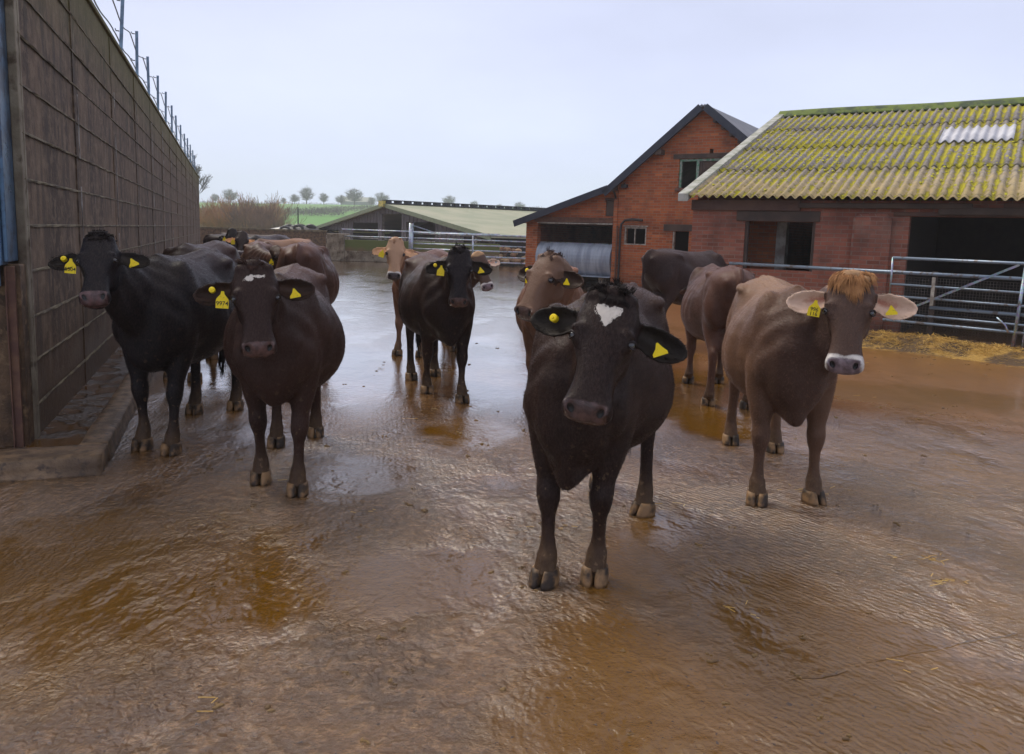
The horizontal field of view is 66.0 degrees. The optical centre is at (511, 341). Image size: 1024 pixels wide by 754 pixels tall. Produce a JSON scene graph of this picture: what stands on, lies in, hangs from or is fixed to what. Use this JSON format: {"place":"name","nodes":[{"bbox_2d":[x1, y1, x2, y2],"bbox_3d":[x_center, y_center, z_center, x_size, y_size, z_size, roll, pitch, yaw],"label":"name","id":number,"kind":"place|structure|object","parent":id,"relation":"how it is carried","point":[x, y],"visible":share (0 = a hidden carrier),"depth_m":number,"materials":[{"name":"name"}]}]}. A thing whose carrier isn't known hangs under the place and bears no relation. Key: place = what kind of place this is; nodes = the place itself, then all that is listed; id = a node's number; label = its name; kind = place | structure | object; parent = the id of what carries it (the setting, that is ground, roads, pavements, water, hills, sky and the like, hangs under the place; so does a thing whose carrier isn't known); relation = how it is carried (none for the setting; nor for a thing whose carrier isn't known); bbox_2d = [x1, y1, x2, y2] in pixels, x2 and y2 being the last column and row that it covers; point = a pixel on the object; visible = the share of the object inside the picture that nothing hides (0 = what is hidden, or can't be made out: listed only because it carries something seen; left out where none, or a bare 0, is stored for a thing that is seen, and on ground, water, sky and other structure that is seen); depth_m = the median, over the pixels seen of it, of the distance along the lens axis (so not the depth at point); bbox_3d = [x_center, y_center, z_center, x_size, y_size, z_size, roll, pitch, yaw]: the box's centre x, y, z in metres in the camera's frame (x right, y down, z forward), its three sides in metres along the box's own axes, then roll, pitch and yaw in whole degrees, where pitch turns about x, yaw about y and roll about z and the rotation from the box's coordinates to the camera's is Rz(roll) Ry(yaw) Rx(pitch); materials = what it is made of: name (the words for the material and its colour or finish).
{"place":"outdoors","nodes":[
{"label":"outdoors","id":0,"kind":"place"},
{"bbox_2d":[199,202,504,226],"bbox_3d":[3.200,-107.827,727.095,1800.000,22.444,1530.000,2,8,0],"label":"ground","id":1,"kind":"structure","parent":0,"point":[315,220],"depth_m":243.25,"materials":[{"name":"green plant"}]},
{"bbox_2d":[188,152,212,192],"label":"bare tree","id":2,"kind":"object","parent":1,"relation":"on","point":[199,168],"visible":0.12,"depth_m":138.07,"materials":[{"name":"grey plant"}]},
{"bbox_2d":[211,193,217,202],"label":"bare tree","id":3,"kind":"object","parent":1,"relation":"on","point":[215,197],"visible":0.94,"depth_m":393.97,"materials":[{"name":"grey plant"}]},
{"bbox_2d":[199,203,250,227],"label":"willow bush","id":4,"kind":"object","parent":1,"relation":"on","point":[210,222],"visible":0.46,"depth_m":85.42,"materials":[{"name":"brown plant"}]},
{"bbox_2d":[221,189,237,200],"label":"bare tree","id":5,"kind":"object","parent":1,"relation":"on","point":[229,192],"visible":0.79,"depth_m":393.38,"materials":[{"name":"grey plant"}]},
{"bbox_2d":[199,198,267,226],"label":"willow bush","id":6,"kind":"object","parent":1,"relation":"on","point":[212,205],"visible":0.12,"depth_m":89.54,"materials":[{"name":"brown plant"}]},
{"bbox_2d":[200,190,288,228],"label":"willow bush","id":7,"kind":"object","parent":1,"relation":"on","point":[226,206],"visible":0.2,"depth_m":89.03,"materials":[{"name":"brown plant"}]},
{"bbox_2d":[215,191,291,220],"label":"willow bush","id":8,"kind":"object","parent":1,"relation":"on","point":[268,205],"visible":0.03,"depth_m":94.32,"materials":[{"name":"brown plant"}]},
{"bbox_2d":[218,189,306,230],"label":"willow bush","id":9,"kind":"object","parent":1,"relation":"on","point":[248,211],"visible":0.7,"depth_m":82.00,"materials":[{"name":"brown plant"}]},
{"bbox_2d":[238,210,296,228],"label":"willow bush","id":10,"kind":"object","parent":1,"relation":"on","point":[258,224],"visible":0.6,"depth_m":78.49,"materials":[{"name":"brown plant"}]},
{"bbox_2d":[199,205,347,215],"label":"field hedge","id":11,"kind":"object","parent":1,"relation":"on","point":[302,211],"visible":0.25,"depth_m":235.61,"materials":[{"name":"green plant"}]},
{"bbox_2d":[288,194,299,203],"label":"bare tree","id":12,"kind":"object","parent":1,"relation":"on","point":[295,198],"visible":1,"depth_m":373.91,"materials":[{"name":"grey plant"}]},
{"bbox_2d":[299,185,314,203],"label":"bare tree","id":13,"kind":"object","parent":1,"relation":"on","point":[305,196],"visible":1,"depth_m":373.80,"materials":[{"name":"grey plant"}]},
{"bbox_2d":[320,192,327,203],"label":"bare tree","id":14,"kind":"object","parent":1,"relation":"on","point":[323,198],"visible":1,"depth_m":383.69,"materials":[{"name":"grey plant"}]},
{"bbox_2d":[302,203,376,212],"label":"field hedge","id":15,"kind":"object","parent":1,"relation":"on","point":[360,208],"visible":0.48,"depth_m":261.36,"materials":[{"name":"green plant"}]},
{"bbox_2d":[335,194,346,202],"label":"bare tree","id":16,"kind":"object","parent":1,"relation":"on","point":[341,200],"visible":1,"depth_m":393.59,"materials":[{"name":"grey plant"}]},
{"bbox_2d":[345,188,364,204],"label":"bare tree","id":17,"kind":"object","parent":1,"relation":"on","point":[352,195],"visible":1,"depth_m":373.70,"materials":[{"name":"grey plant"}]},
{"bbox_2d":[341,197,372,204],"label":"distant barn","id":18,"kind":"structure","parent":1,"relation":"on","point":[349,202],"depth_m":419.29,"materials":[{"name":"grey stone"}]},
{"bbox_2d":[366,197,375,204],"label":"bare tree","id":19,"kind":"object","parent":1,"relation":"on","point":[371,201],"visible":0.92,"depth_m":413.63,"materials":[{"name":"grey plant"}]},
{"bbox_2d":[200,200,541,207],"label":"field hedge","id":20,"kind":"object","parent":1,"relation":"on","point":[316,203],"visible":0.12,"depth_m":422.59,"materials":[{"name":"green plant"}]},
{"bbox_2d":[373,193,389,201],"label":"bare tree","id":21,"kind":"object","parent":1,"relation":"on","point":[381,197],"visible":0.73,"depth_m":393.22,"materials":[{"name":"grey plant"}]},
{"bbox_2d":[442,195,455,205],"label":"bare tree","id":22,"kind":"object","parent":1,"relation":"on","point":[448,199],"visible":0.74,"depth_m":413.11,"materials":[{"name":"grey plant"}]},
{"bbox_2d":[514,201,524,206],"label":"bare tree","id":23,"kind":"object","parent":1,"relation":"on","point":[519,204],"visible":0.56,"depth_m":462.96,"materials":[{"name":"grey plant"}]},
{"bbox_2d":[0,261,1023,753],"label":"yard","id":24,"kind":"structure","parent":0,"point":[116,635],"depth_m":3.80,"materials":[{"name":"concrete"}]},
{"bbox_2d":[0,346,154,481],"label":"kerb","id":25,"kind":"structure","parent":24,"relation":"on","point":[83,432],"depth_m":5.87,"materials":[{"name":"concrete"}]},
{"bbox_2d":[0,0,199,447],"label":"concrete wall","id":26,"kind":"structure","parent":24,"relation":"on","point":[88,142],"depth_m":7.01,"materials":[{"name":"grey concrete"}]},
{"bbox_2d":[115,0,123,50],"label":"fence post","id":27,"kind":"object","parent":26,"relation":"on","point":[121,24],"visible":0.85,"depth_m":11.70,"materials":[{"name":"metal"}]},
{"bbox_2d":[131,31,138,76],"bbox_3d":[-6.605,-4.946,13.797,0.117,0.950,0.049,0,7,-20],"label":"fence post","id":28,"kind":"object","parent":26,"relation":"on","point":[136,60],"visible":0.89,"depth_m":13.78,"materials":[{"name":"metal"}]},
{"bbox_2d":[143,56,149,94],"bbox_3d":[-7.364,-5.251,15.877,0.117,0.950,0.049,-1,9,-20],"label":"fence post","id":29,"kind":"object","parent":26,"relation":"on","point":[148,75],"visible":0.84,"depth_m":15.86,"materials":[{"name":"metal"}]},
{"bbox_2d":[153,75,158,109],"bbox_3d":[-8.072,-5.545,17.878,0.118,0.950,0.049,0,9,-20],"label":"fence post","id":30,"kind":"object","parent":26,"relation":"on","point":[157,98],"visible":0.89,"depth_m":17.85,"materials":[{"name":"metal"}]},
{"bbox_2d":[162,92,166,122],"bbox_3d":[-8.836,-5.860,20.021,0.117,0.950,0.049,1,10,-20],"label":"fence post","id":31,"kind":"object","parent":26,"relation":"on","point":[165,93],"visible":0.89,"depth_m":19.99,"materials":[{"name":"metal"}]},
{"bbox_2d":[168,105,172,132],"bbox_3d":[-9.652,-6.189,22.270,0.118,0.950,0.050,0,8,-20],"label":"fence post","id":32,"kind":"object","parent":26,"relation":"on","point":[171,123],"visible":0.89,"depth_m":22.25,"materials":[{"name":"metal"}]},
{"bbox_2d":[175,115,176,139],"bbox_3d":[-10.398,-6.489,24.314,0.118,0.950,0.049,-2,9,-20],"label":"fence post","id":33,"kind":"object","parent":26,"relation":"on","point":[176,126],"visible":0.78,"depth_m":24.28,"materials":[{"name":"metal"}]},
{"bbox_2d":[179,125,181,147],"bbox_3d":[-11.201,-6.818,26.558,0.118,0.950,0.050,-1,8,-20],"label":"fence post","id":34,"kind":"object","parent":26,"relation":"on","point":[180,137],"visible":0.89,"depth_m":26.55,"materials":[{"name":"metal"}]},
{"bbox_2d":[48,229,243,456],"bbox_3d":[-2.603,-0.049,6.056,0.803,1.612,2.424,1,8,-3],"label":"cow","id":35,"kind":"object","parent":24,"relation":"on","point":[165,321],"visible":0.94,"depth_m":5.57},
{"bbox_2d":[162,240,239,381],"bbox_3d":[-3.541,-0.394,8.856,0.818,1.486,2.369,1,8,-3],"label":"cow","id":36,"kind":"object","parent":24,"relation":"on","point":[227,249],"visible":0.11,"depth_m":8.86},
{"bbox_2d":[203,234,227,242],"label":"cow","id":37,"kind":"object","parent":24,"relation":"on","point":[209,237],"visible":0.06,"depth_m":17.15},
{"bbox_2d":[219,233,275,236],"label":"cow","id":38,"kind":"object","parent":24,"relation":"on","point":[250,235],"visible":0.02,"depth_m":19.24},
{"bbox_2d":[217,228,289,247],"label":"cow","id":39,"kind":"object","parent":24,"relation":"on","point":[231,232],"visible":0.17,"depth_m":15.71},
{"bbox_2d":[240,241,280,269],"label":"cow","id":40,"kind":"object","parent":24,"relation":"on","point":[267,252],"visible":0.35,"depth_m":12.77},
{"bbox_2d":[200,227,326,246],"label":"yard end wall","id":41,"kind":"structure","parent":24,"relation":"on","point":[317,237],"depth_m":45.62,"materials":[{"name":"concrete"}]},
{"bbox_2d":[225,231,311,255],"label":"cow","id":42,"kind":"object","parent":24,"relation":"on","point":[240,239],"visible":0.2,"depth_m":14.09},
{"bbox_2d":[192,255,345,498],"bbox_3d":[-1.537,0.140,5.330,0.809,1.496,2.159,0,8,-10],"label":"cow","id":43,"kind":"object","parent":24,"relation":"on","point":[284,336],"visible":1,"depth_m":4.77},
{"bbox_2d":[297,207,298,223],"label":"pole","id":44,"kind":"object","parent":24,"relation":"on","point":[297,215],"visible":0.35,"depth_m":66.22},
{"bbox_2d":[271,224,338,243],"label":"tyre heap","id":45,"kind":"object","parent":24,"relation":"on","point":[302,226],"visible":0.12,"depth_m":65.66,"materials":[{"name":"black rubber"}]},
{"bbox_2d":[275,241,338,303],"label":"cow","id":46,"kind":"object","parent":24,"relation":"on","point":[314,257],"visible":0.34,"depth_m":9.28},
{"bbox_2d":[372,237,447,357],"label":"cow","id":47,"kind":"object","parent":24,"relation":"on","point":[396,252],"visible":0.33,"depth_m":9.86},
{"bbox_2d":[327,229,499,261],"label":"trough wall","id":48,"kind":"structure","parent":24,"relation":"on","point":[342,247],"depth_m":41.43,"materials":[{"name":"concrete"}]},
{"bbox_2d":[316,200,544,264],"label":"timber shed","id":49,"kind":"structure","parent":24,"relation":"on","point":[398,215],"depth_m":54.27,"materials":[{"name":"beige paint"}]},
{"bbox_2d":[398,241,492,403],"bbox_3d":[-0.770,-0.266,8.189,0.809,1.575,2.236,-1,8,-17],"label":"cow","id":50,"kind":"object","parent":24,"relation":"on","point":[436,301],"visible":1,"depth_m":7.70},
{"bbox_2d":[409,223,525,263],"bbox_3d":[-1.806,-4.553,37.710,6.355,2.050,0.220,2,8,4],"label":"cattle barrier","id":51,"kind":"object","parent":24,"relation":"on","point":[411,233],"visible":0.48,"depth_m":37.67,"materials":[{"name":"metal"}]},
{"bbox_2d":[440,251,499,351],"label":"cow","id":52,"kind":"object","parent":24,"relation":"on","point":[486,283],"visible":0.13,"depth_m":10.14},
{"bbox_2d":[499,247,524,264],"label":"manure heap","id":53,"kind":"object","parent":24,"relation":"on","point":[502,254],"visible":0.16,"depth_m":42.13,"materials":[{"name":"brown soil"}]},
{"bbox_2d":[514,246,583,402],"bbox_3d":[0.369,-0.162,7.688,0.771,1.571,2.847,2,8,5],"label":"cow","id":54,"kind":"object","parent":24,"relation":"on","point":[548,277],"visible":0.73,"depth_m":6.38},
{"bbox_2d":[535,241,611,287],"bbox_3d":[2.094,-2.414,25.061,2.650,1.450,0.900,7,9,32],"label":"water tank","id":55,"kind":"object","parent":24,"relation":"on","point":[590,259],"visible":0.59,"depth_m":24.46,"materials":[{"name":"metal"}]},
{"bbox_2d":[197,362,968,711],"bbox_3d":[1.463,0.761,6.886,7.066,0.017,8.481,2,8,0],"label":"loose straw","id":56,"kind":"object","parent":24,"relation":"on","point":[747,600],"visible":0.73,"depth_m":3.92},
{"bbox_2d":[195,343,989,744],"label":"muck clods","id":57,"kind":"object","parent":24,"relation":"on","point":[379,637],"visible":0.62,"depth_m":3.59,"materials":[{"name":"brown soil"}]},
{"bbox_2d":[522,278,687,591],"bbox_3d":[0.461,0.359,4.149,0.780,1.498,2.288,3,8,9],"label":"cow","id":58,"kind":"object","parent":24,"relation":"on","point":[599,391],"visible":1,"depth_m":3.54},
{"bbox_2d":[641,248,729,313],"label":"cow","id":59,"kind":"object","parent":24,"relation":"on","point":[666,273],"visible":0.46,"depth_m":12.15},
{"bbox_2d":[679,263,754,409],"bbox_3d":[2.229,-0.175,8.767,0.786,1.414,2.471,2,8,3],"label":"cow","id":60,"kind":"object","parent":24,"relation":"on","point":[709,291],"visible":0.64,"depth_m":7.86},
{"bbox_2d":[721,269,917,507],"bbox_3d":[1.853,0.217,5.424,0.784,1.517,2.182,2,8,1],"label":"cow","id":61,"kind":"object","parent":24,"relation":"on","point":[790,353],"visible":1,"depth_m":4.84},
{"bbox_2d":[678,97,1023,332],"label":"brick barn","id":62,"kind":"structure","parent":24,"relation":"on","point":[872,187],"depth_m":15.92,"materials":[{"name":"red brick"}]},
{"bbox_2d":[729,262,1023,350],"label":"rail fence","id":63,"kind":"object","parent":24,"relation":"on","point":[931,311],"visible":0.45,"depth_m":12.77,"materials":[{"name":"metal"}]},
{"bbox_2d":[862,329,1023,368],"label":"straw heap","id":64,"kind":"object","parent":24,"relation":"on","point":[940,346],"visible":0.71,"depth_m":12.28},
{"bbox_2d":[882,256,1023,349],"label":"field gate","id":65,"kind":"structure","parent":24,"relation":"on","point":[1016,324],"depth_m":12.46,"materials":[{"name":"metal"}]},
{"bbox_2d":[92,0,1023,207],"label":"sky","id":66,"kind":"structure","parent":0,"point":[539,103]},
{"bbox_2d":[513,104,758,287],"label":"brick farm building","id":67,"kind":"structure","parent":0,"point":[634,211],"depth_m":23.33,"materials":[{"name":"red brick"}]},
{"bbox_2d":[623,225,647,244],"bbox_3d":[3.702,-3.177,23.546,0.780,0.575,0.140,7,9,32],"label":"small window","id":68,"kind":"structure","parent":67,"relation":"in","point":[635,227],"depth_m":23.57,"materials":[{"name":"beige paint"}]},
{"bbox_2d":[679,158,721,187],"bbox_3d":[5.420,-4.765,22.289,1.405,0.800,0.070,7,9,32],"label":"loft window","id":69,"kind":"structure","parent":67,"relation":"in","point":[703,165],"depth_m":22.31,"materials":[{"name":"green paint"}]},
{"label":"fence post","id":70,"kind":"object","parent":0,"visible":0},
{"bbox_2d":[93,0,191,163],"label":"fence wire","id":71,"kind":"object","parent":70,"relation":"attached to","point":[134,65],"visible":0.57,"depth_m":14.12,"materials":[{"name":"grey metal"}]}
]}

